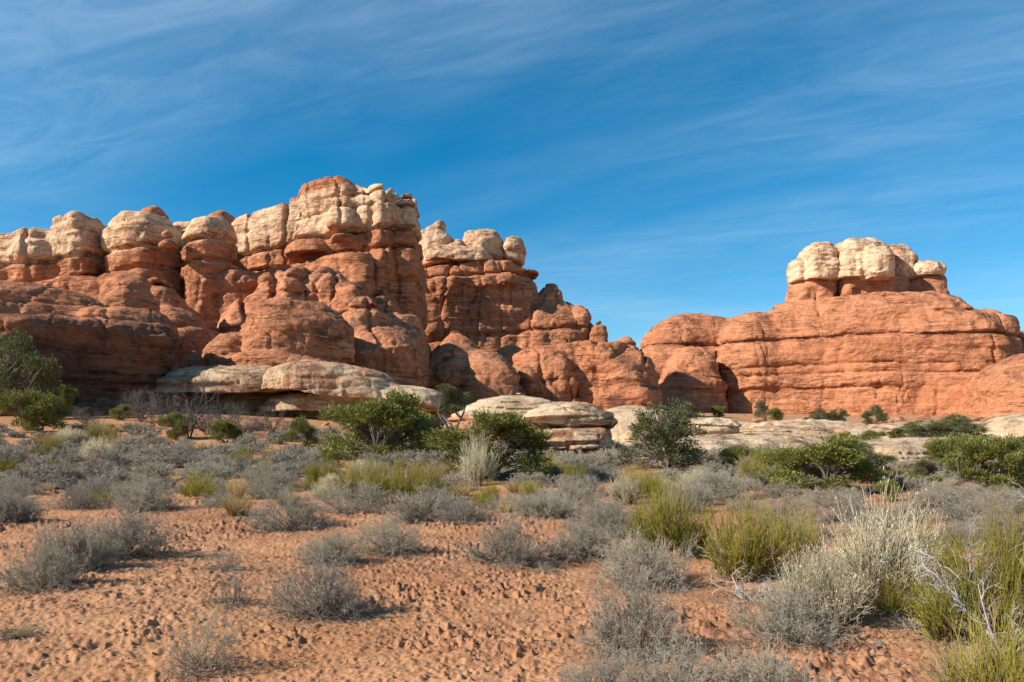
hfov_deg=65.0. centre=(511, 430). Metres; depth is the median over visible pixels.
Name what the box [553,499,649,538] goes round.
grey shrub
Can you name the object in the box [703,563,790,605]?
dead branch
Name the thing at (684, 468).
grey shrub
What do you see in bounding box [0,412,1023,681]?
ground
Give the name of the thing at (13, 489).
grey shrub
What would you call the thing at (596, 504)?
grey shrub
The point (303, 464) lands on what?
grey shrub
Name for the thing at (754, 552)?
green shrub
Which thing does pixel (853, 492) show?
grey shrub
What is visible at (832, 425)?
slickrock bench
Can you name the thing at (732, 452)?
juniper
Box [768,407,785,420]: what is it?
green bush
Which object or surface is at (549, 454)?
green shrub
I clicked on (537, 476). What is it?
grey shrub
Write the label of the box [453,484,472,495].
grass tuft
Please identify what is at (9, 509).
grey shrub
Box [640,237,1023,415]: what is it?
sandstone butte
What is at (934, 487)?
grey shrub
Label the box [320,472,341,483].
pale shrub
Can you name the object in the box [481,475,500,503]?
green shrub
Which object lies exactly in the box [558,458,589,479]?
green shrub
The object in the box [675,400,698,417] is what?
juniper
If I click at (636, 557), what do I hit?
grey shrub
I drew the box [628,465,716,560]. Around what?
green shrub
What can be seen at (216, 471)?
grey shrub
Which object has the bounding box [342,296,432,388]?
sandstone shoulder
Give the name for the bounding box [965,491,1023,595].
green shrub
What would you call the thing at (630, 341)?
distant knob
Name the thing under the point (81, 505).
grey shrub
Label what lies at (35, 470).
grey shrub
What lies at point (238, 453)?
green shrub
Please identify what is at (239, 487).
grass tuft
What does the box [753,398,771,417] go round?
juniper
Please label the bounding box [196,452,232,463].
grey shrub
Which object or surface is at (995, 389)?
sandstone shoulder
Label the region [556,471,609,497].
grey shrub
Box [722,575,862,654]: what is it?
grey shrub
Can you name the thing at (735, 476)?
grey shrub
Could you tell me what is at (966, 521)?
grey shrub
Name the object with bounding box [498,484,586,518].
grey shrub
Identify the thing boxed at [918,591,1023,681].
green shrub
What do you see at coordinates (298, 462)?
grey shrub
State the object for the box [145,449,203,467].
grey shrub
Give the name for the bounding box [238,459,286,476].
grey shrub
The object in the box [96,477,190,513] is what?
grey shrub
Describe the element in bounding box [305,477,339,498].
pale shrub
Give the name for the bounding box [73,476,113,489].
grey shrub
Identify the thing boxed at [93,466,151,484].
grey shrub
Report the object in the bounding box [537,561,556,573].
sparse shrub
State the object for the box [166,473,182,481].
grass tuft
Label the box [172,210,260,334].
sandstone pillar
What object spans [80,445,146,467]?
grey shrub
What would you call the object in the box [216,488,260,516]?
grass tuft
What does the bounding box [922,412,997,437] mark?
juniper
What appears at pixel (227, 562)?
sparse shrub
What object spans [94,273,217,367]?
sandstone dome
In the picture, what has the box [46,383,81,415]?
juniper
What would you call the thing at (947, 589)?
dead branch
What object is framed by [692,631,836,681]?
grey shrub
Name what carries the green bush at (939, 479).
on the ground
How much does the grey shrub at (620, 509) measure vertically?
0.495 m
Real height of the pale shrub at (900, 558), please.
1.722 m
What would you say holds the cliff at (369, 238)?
on the ground
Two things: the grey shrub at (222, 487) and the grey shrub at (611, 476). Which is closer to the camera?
the grey shrub at (222, 487)
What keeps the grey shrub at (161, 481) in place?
on the ground
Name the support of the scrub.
on the ground
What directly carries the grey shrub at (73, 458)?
on the ground
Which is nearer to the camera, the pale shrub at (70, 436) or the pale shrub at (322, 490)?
the pale shrub at (322, 490)
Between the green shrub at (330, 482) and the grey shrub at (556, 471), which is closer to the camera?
the green shrub at (330, 482)
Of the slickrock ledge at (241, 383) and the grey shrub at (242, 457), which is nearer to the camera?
the grey shrub at (242, 457)
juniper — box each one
[0,329,67,419]
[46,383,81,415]
[316,387,444,461]
[420,405,554,479]
[603,397,710,472]
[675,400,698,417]
[715,444,767,469]
[747,434,885,491]
[752,449,791,468]
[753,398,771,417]
[805,407,833,420]
[828,407,848,421]
[832,442,899,477]
[847,435,869,445]
[860,404,888,424]
[899,418,950,437]
[904,456,956,477]
[921,430,979,467]
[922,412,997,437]
[937,433,1023,492]
[999,432,1023,491]
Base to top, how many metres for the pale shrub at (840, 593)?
0.873 m
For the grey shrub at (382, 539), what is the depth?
10.36 m
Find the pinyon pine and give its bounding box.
[434,382,473,428]
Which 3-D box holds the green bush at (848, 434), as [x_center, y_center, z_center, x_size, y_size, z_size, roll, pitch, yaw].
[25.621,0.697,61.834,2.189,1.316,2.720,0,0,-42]
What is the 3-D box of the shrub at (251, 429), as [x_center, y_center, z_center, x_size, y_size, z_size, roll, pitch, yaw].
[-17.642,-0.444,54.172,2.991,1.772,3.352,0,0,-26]
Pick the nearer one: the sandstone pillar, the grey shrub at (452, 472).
the grey shrub at (452, 472)
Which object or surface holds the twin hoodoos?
on the ground
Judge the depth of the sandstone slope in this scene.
122.81 m
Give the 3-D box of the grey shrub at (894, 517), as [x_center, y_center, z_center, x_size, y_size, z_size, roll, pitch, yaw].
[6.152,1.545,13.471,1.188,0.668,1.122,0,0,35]
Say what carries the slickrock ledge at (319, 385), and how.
on the ground
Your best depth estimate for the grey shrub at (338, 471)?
26.88 m
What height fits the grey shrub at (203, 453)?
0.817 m
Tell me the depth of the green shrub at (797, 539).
10.01 m
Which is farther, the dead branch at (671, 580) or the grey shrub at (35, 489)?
the grey shrub at (35, 489)
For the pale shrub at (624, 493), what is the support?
on the ground
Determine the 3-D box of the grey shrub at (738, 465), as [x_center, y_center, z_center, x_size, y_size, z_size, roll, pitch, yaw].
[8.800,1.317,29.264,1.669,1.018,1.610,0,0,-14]
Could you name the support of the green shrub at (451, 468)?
on the ground
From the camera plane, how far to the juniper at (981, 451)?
21.02 m
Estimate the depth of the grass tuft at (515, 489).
20.69 m
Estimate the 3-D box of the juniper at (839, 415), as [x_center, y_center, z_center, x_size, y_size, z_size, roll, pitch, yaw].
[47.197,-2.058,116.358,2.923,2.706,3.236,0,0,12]
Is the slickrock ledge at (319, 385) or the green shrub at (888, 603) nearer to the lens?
the green shrub at (888, 603)
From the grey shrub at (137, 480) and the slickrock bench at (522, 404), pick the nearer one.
the grey shrub at (137, 480)
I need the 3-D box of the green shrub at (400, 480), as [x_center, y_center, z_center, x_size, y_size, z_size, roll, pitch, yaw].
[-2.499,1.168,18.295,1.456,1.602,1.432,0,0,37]
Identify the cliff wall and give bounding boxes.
[0,206,184,298]
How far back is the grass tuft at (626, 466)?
31.99 m
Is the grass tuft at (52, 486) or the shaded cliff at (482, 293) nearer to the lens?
the grass tuft at (52, 486)
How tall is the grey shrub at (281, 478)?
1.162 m
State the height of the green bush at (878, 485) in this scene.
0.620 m
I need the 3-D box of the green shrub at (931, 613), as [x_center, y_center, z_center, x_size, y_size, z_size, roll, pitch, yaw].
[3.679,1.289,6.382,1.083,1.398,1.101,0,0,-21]
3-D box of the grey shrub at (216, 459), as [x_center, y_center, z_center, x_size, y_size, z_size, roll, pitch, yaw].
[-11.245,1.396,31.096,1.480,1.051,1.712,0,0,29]
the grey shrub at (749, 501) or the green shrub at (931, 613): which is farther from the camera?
the grey shrub at (749, 501)
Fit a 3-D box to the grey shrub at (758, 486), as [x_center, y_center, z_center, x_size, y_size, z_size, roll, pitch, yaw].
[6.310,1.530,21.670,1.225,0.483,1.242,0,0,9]
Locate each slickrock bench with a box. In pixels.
[444,393,592,438]
[604,405,682,440]
[677,424,837,450]
[742,419,968,432]
[827,437,973,447]
[972,413,1023,436]
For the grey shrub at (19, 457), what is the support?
on the ground
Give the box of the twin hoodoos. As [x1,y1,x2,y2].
[556,305,607,343]
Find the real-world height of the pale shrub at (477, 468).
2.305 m
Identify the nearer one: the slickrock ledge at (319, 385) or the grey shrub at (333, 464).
the grey shrub at (333, 464)
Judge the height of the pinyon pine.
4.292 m
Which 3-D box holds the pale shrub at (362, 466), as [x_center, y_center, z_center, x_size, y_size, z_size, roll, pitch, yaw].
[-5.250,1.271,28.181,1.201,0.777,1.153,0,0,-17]
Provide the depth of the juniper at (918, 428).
70.29 m
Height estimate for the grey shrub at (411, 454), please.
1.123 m
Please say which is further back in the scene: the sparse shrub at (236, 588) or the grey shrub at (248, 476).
the grey shrub at (248, 476)
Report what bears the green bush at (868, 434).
on the slickrock bench at (897, 441)
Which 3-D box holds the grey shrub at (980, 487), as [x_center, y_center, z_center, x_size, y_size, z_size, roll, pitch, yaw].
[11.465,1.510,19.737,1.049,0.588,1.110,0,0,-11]
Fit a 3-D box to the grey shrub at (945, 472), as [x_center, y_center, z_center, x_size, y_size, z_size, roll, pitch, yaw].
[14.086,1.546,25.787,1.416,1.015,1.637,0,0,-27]
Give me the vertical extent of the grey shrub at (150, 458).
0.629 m
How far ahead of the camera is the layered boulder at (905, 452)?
31.91 m
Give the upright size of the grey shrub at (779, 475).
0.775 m
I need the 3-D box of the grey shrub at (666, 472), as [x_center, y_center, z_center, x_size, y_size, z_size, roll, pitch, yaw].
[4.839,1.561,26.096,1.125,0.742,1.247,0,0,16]
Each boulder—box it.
[287,357,302,362]
[522,402,624,453]
[687,417,741,434]
[864,444,941,468]
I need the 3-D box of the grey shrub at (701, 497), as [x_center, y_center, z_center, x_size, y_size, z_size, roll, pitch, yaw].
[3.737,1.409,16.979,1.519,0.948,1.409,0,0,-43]
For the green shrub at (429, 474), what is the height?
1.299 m
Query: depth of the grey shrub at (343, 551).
9.61 m
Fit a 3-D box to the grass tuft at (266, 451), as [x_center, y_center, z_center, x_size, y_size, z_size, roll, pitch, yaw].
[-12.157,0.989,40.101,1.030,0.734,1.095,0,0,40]
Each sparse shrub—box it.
[153,599,263,681]
[204,539,244,571]
[204,566,268,610]
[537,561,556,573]
[929,634,1008,681]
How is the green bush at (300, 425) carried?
on the ground
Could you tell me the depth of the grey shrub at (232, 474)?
24.91 m
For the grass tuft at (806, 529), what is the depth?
11.78 m
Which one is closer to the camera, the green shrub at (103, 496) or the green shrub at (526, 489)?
the green shrub at (103, 496)
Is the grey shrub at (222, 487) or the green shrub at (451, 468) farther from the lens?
the green shrub at (451, 468)
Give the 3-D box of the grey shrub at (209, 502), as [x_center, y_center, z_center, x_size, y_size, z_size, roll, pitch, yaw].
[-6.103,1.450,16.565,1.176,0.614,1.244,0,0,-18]
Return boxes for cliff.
[231,175,428,330]
[419,220,593,351]
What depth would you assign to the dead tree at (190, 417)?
51.06 m
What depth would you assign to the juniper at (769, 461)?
27.75 m
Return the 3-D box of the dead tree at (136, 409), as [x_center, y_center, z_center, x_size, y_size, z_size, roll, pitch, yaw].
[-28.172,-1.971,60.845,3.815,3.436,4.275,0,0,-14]
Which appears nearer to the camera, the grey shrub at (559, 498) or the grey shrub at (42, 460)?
the grey shrub at (559, 498)
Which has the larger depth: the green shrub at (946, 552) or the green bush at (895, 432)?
the green bush at (895, 432)
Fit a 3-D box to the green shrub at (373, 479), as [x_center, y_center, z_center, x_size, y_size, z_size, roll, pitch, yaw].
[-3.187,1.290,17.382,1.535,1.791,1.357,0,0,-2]
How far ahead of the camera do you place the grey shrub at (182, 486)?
20.48 m
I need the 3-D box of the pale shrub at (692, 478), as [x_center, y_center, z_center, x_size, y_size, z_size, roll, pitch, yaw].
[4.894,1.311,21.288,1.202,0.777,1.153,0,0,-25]
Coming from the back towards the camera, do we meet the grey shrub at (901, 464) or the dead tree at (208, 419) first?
the dead tree at (208, 419)
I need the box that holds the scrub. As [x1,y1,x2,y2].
[0,420,1018,528]
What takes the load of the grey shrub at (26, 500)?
on the ground
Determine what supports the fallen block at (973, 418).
on the ground
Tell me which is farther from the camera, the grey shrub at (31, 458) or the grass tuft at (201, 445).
the grass tuft at (201, 445)
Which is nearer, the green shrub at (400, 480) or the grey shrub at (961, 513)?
the grey shrub at (961, 513)
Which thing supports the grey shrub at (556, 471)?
on the ground
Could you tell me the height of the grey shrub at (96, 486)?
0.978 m
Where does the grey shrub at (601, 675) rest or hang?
on the ground
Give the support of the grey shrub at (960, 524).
on the ground
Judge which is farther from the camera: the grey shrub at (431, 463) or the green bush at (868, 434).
the green bush at (868, 434)
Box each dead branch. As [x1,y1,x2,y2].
[639,533,698,589]
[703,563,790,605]
[887,607,944,633]
[903,480,1023,651]
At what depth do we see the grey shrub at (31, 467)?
25.22 m
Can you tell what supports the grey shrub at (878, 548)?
on the ground
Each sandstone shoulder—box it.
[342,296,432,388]
[954,353,1023,416]
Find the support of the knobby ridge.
on the ground
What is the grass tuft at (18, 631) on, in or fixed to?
on the ground
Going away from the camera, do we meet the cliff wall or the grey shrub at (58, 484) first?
the grey shrub at (58, 484)
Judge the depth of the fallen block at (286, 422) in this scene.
62.93 m
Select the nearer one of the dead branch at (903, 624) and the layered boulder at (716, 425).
the dead branch at (903, 624)
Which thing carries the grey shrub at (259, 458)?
on the ground
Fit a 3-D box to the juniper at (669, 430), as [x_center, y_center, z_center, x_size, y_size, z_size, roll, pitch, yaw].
[5.732,0.292,30.626,3.566,3.154,3.948,0,0,-38]
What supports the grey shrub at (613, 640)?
on the ground
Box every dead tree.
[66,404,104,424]
[116,385,161,421]
[144,381,188,422]
[177,402,223,431]
[180,360,236,438]
[203,400,252,430]
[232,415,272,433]
[256,404,287,432]
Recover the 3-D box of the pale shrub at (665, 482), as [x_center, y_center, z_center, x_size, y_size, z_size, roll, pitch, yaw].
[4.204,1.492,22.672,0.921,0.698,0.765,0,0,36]
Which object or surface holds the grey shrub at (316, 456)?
on the ground
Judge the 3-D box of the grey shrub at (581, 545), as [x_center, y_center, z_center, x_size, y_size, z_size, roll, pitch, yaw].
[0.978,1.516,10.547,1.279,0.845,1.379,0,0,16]
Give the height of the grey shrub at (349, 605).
0.997 m
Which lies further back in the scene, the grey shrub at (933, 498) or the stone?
the grey shrub at (933, 498)
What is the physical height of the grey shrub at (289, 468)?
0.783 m
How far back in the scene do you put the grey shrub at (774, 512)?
14.53 m
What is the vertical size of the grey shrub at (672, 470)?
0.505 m
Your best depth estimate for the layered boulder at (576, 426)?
48.52 m
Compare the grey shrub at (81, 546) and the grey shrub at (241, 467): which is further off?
the grey shrub at (241, 467)
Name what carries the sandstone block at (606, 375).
on the ground
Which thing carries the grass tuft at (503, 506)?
on the ground
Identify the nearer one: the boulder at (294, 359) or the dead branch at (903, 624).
the dead branch at (903, 624)
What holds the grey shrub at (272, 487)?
on the ground
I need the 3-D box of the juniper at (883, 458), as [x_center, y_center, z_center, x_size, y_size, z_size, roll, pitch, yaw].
[11.284,1.003,25.961,1.897,1.315,2.214,0,0,-15]
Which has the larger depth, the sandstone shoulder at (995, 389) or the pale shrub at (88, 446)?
the sandstone shoulder at (995, 389)
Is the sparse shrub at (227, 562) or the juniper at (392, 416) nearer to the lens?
the sparse shrub at (227, 562)
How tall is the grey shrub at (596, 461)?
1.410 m
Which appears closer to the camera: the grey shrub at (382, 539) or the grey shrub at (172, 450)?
the grey shrub at (382, 539)
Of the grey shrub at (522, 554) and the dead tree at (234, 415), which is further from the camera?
the dead tree at (234, 415)
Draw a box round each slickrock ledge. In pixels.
[154,363,298,414]
[258,359,457,424]
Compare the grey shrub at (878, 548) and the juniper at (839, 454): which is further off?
the juniper at (839, 454)
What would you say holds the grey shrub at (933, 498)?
on the ground
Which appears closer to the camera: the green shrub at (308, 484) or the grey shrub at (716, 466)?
the green shrub at (308, 484)
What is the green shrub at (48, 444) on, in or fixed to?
on the ground
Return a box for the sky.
[0,0,1023,349]
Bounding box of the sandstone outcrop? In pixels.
[0,280,182,416]
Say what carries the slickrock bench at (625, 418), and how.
on the ground
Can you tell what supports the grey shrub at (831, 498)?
on the ground
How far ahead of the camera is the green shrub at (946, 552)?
9.05 m
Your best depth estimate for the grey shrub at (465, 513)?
13.15 m
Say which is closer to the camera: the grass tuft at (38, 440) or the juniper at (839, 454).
the juniper at (839, 454)
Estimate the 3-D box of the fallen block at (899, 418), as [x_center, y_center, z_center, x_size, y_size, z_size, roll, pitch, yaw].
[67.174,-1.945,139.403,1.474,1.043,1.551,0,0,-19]
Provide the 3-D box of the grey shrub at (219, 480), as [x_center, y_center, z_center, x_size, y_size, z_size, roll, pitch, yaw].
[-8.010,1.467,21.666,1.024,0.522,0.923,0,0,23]
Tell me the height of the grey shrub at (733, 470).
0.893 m
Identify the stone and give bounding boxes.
[867,640,884,647]
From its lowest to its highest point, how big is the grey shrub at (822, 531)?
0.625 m
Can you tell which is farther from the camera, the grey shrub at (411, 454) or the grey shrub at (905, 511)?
the grey shrub at (411, 454)
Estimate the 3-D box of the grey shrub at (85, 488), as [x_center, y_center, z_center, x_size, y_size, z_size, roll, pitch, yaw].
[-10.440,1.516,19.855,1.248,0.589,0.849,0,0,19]
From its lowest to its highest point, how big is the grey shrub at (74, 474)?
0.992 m
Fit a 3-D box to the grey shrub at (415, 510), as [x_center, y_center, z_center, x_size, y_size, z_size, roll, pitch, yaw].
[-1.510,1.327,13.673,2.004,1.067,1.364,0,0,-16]
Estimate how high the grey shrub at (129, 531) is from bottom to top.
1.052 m
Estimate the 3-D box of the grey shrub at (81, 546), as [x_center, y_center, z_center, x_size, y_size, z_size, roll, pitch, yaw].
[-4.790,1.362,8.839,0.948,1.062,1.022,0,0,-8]
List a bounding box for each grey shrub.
[0,445,31,464]
[0,450,19,467]
[0,471,30,489]
[0,472,52,504]
[0,473,51,494]
[0,484,58,523]
[0,521,91,596]
[1,462,58,484]
[1,493,43,509]
[6,463,56,477]
[18,453,72,469]
[19,446,94,465]
[20,454,40,463]
[25,510,132,573]
[29,462,100,488]
[38,476,74,489]
[44,475,139,503]
[46,490,118,510]
[57,458,126,478]
[66,481,114,495]
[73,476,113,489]
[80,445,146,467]
[85,500,188,560]
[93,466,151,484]
[94,460,133,473]
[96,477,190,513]
[111,471,170,494]
[121,459,184,481]
[136,456,160,465]
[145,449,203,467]
[149,477,178,488]
[151,442,202,460]
[167,480,204,492]
[171,459,239,483]
[183,459,217,471]
[188,460,239,471]
[193,486,242,508]
[195,450,218,462]
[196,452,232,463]
[201,481,229,496]
[202,454,236,466]
[202,476,224,484]
[219,459,250,474]
[219,468,240,478]
[221,481,250,492]
[232,483,341,532]
[233,454,263,464]
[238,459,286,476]
[239,463,316,494]
[240,467,288,484]
[242,539,385,624]
[243,476,286,499]
[250,452,274,463]
[267,449,315,466]
[269,462,304,477]
[282,458,318,465]
[282,523,375,568]
[289,458,327,473]
[299,452,323,462]
[310,475,403,516]
[317,458,344,467]
[319,464,347,478]
[343,509,436,558]
[354,460,406,480]
[356,451,401,467]
[364,480,473,523]
[386,450,422,466]
[399,448,449,468]
[416,493,483,508]
[424,459,449,473]
[427,470,466,482]
[429,495,497,524]
[433,474,478,492]
[452,507,567,571]
[481,491,528,510]
[497,470,555,485]
[498,463,537,472]
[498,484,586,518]
[519,475,606,507]
[520,492,585,514]
[533,642,661,681]
[539,464,565,476]
[540,517,630,564]
[545,550,703,670]
[550,474,596,486]
[552,448,621,473]
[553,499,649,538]
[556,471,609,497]
[569,493,623,522]
[584,520,690,596]
[586,463,624,477]
[589,445,642,469]
[593,500,633,515]
[600,468,634,479]
[606,474,655,493]
[615,622,760,681]
[643,468,678,481]
[646,484,715,512]
[653,449,703,470]
[657,467,682,473]
[657,479,727,505]
[672,463,763,500]
[677,466,715,482]
[691,446,735,465]
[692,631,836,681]
[695,460,734,472]
[695,469,751,484]
[719,492,767,514]
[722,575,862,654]
[723,464,743,479]
[732,479,765,491]
[734,455,761,469]
[746,472,773,488]
[748,488,832,523]
[755,479,809,499]
[757,467,811,482]
[767,511,845,540]
[787,483,876,511]
[822,499,897,523]
[832,484,873,501]
[843,505,910,531]
[850,531,906,567]
[877,501,937,523]
[878,472,939,490]
[885,458,917,472]
[896,481,985,513]
[911,477,985,499]
[911,517,992,548]
[929,465,971,482]
[930,492,1023,523]
[931,512,1008,532]
[941,474,973,486]
[959,503,1023,543]
[962,480,999,496]
[968,483,1022,507]
[984,464,1023,486]
[987,488,1023,514]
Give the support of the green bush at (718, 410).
on the ground
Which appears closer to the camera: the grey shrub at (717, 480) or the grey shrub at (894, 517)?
the grey shrub at (894, 517)
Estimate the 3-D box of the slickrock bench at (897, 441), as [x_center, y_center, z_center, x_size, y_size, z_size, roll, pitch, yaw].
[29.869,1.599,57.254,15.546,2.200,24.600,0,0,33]
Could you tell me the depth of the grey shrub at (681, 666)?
4.66 m
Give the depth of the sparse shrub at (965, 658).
5.22 m
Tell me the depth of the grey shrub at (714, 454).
34.83 m
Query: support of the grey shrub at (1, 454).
on the ground
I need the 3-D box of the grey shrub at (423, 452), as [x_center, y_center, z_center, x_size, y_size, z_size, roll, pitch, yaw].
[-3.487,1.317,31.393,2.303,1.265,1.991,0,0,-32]
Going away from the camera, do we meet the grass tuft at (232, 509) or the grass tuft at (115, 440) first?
the grass tuft at (232, 509)
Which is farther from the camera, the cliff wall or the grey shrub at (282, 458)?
the cliff wall
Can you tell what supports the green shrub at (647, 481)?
on the ground
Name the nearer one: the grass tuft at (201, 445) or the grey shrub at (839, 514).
the grey shrub at (839, 514)
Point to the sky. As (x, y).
(652, 162)
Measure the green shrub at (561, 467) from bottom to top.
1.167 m
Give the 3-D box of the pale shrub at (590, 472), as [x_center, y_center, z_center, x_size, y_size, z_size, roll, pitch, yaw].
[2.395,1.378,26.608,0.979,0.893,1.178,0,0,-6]
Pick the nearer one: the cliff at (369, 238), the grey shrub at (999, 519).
the grey shrub at (999, 519)
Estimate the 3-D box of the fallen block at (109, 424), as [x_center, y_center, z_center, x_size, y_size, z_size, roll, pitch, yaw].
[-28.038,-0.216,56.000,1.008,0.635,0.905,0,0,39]
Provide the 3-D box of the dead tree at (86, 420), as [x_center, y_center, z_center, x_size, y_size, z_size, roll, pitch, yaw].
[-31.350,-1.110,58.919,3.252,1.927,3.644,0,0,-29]
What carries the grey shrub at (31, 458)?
on the ground
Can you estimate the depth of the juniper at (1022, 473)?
21.89 m
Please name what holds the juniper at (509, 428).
on the ground
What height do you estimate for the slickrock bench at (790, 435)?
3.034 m
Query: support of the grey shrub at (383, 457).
on the ground
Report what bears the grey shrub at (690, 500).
on the ground
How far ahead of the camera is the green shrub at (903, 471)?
26.34 m
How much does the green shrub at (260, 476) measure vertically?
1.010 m
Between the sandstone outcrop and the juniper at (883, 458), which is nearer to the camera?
the juniper at (883, 458)
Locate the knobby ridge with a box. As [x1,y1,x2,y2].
[215,266,401,332]
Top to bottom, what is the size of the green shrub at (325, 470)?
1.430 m
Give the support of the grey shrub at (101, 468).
on the ground
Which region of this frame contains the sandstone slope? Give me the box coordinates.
[429,332,525,409]
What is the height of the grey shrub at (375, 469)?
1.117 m
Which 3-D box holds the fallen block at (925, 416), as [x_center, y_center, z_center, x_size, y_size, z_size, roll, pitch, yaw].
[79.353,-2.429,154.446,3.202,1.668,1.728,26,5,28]
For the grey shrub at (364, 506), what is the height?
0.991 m
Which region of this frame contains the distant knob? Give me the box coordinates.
[618,337,639,350]
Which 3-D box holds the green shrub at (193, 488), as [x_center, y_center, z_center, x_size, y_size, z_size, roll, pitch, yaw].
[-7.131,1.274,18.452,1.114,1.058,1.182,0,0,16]
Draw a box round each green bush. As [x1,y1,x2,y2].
[0,387,68,434]
[107,403,136,420]
[156,411,189,439]
[208,419,243,442]
[279,414,319,447]
[709,405,726,417]
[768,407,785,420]
[831,431,859,438]
[858,429,887,440]
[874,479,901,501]
[886,427,908,437]
[909,474,943,484]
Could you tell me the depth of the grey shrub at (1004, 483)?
24.23 m
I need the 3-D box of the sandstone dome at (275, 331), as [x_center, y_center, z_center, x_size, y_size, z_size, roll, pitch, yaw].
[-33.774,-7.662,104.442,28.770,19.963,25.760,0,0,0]
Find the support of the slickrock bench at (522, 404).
on the ground
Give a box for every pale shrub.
[54,426,89,444]
[77,434,121,463]
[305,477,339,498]
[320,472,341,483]
[347,457,373,475]
[452,424,503,486]
[570,460,597,477]
[601,470,644,504]
[655,473,675,487]
[676,468,711,487]
[766,533,879,626]
[795,466,960,622]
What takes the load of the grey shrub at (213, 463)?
on the ground
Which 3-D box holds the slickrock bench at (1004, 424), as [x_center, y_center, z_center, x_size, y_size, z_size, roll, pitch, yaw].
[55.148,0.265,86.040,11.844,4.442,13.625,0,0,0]
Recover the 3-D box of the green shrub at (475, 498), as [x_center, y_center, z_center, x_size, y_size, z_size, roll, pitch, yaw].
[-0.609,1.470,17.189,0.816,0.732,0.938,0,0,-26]
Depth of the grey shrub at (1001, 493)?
17.03 m
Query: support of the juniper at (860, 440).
on the ground
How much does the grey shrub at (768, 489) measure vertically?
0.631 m
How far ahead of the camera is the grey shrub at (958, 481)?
23.98 m
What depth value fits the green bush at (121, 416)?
62.10 m
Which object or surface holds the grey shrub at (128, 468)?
on the ground
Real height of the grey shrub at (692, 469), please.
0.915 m
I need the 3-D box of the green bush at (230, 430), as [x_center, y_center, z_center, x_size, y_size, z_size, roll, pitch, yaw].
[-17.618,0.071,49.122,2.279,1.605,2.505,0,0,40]
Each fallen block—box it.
[103,423,115,428]
[160,429,170,433]
[279,421,290,426]
[753,417,766,422]
[895,416,904,420]
[916,414,930,418]
[965,415,979,420]
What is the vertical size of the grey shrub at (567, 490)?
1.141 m
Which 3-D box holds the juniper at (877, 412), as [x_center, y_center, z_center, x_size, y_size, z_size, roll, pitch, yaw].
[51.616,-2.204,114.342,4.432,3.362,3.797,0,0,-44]
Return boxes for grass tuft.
[0,621,36,638]
[28,433,63,445]
[38,480,54,490]
[98,433,141,445]
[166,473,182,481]
[184,439,208,450]
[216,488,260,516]
[223,472,249,499]
[260,445,276,456]
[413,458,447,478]
[437,480,469,499]
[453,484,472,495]
[494,499,513,512]
[500,478,536,493]
[617,464,640,478]
[624,462,635,471]
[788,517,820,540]
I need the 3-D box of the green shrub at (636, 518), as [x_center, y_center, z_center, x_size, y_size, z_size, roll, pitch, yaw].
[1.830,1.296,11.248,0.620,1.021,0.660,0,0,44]
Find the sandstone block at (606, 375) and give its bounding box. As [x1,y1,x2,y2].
[512,340,664,409]
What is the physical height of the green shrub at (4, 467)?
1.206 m
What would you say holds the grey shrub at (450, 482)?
on the ground
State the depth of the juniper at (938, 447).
31.68 m
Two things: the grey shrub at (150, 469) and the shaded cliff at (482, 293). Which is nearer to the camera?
the grey shrub at (150, 469)
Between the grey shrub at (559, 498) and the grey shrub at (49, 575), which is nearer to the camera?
the grey shrub at (49, 575)
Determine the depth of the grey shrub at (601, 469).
27.71 m
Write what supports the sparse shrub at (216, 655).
on the ground
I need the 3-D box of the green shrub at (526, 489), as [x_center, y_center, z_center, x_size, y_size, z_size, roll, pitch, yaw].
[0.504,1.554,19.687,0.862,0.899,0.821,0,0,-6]
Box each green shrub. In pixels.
[0,452,26,473]
[27,431,69,455]
[79,417,122,445]
[80,488,113,504]
[176,463,222,498]
[230,447,252,459]
[250,469,278,488]
[259,457,273,465]
[274,487,302,505]
[298,474,319,490]
[300,455,340,482]
[323,476,341,491]
[331,452,394,503]
[379,447,435,502]
[407,456,446,495]
[443,456,462,473]
[467,483,498,509]
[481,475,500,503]
[517,477,547,497]
[537,450,558,463]
[543,454,565,472]
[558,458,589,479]
[618,462,667,497]
[618,490,660,544]
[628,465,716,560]
[690,473,796,582]
[734,446,769,480]
[762,495,827,565]
[871,560,921,617]
[891,464,914,477]
[901,509,1023,646]
[905,518,965,581]
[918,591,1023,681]
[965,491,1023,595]
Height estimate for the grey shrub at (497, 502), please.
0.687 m
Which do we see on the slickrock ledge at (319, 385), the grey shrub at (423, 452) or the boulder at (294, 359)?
the boulder at (294, 359)
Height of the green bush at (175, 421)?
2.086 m
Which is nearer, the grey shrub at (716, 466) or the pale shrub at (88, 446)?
the grey shrub at (716, 466)
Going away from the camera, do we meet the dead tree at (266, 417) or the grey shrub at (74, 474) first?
the grey shrub at (74, 474)
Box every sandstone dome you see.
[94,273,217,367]
[172,296,354,370]
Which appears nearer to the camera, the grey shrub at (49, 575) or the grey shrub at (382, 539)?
the grey shrub at (49, 575)
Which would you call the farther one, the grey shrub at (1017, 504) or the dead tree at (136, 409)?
the dead tree at (136, 409)
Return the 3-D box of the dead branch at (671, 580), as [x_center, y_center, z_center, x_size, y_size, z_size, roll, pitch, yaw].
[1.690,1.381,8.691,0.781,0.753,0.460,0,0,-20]
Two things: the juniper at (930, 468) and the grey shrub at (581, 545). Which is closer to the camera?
the grey shrub at (581, 545)
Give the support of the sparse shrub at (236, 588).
on the ground

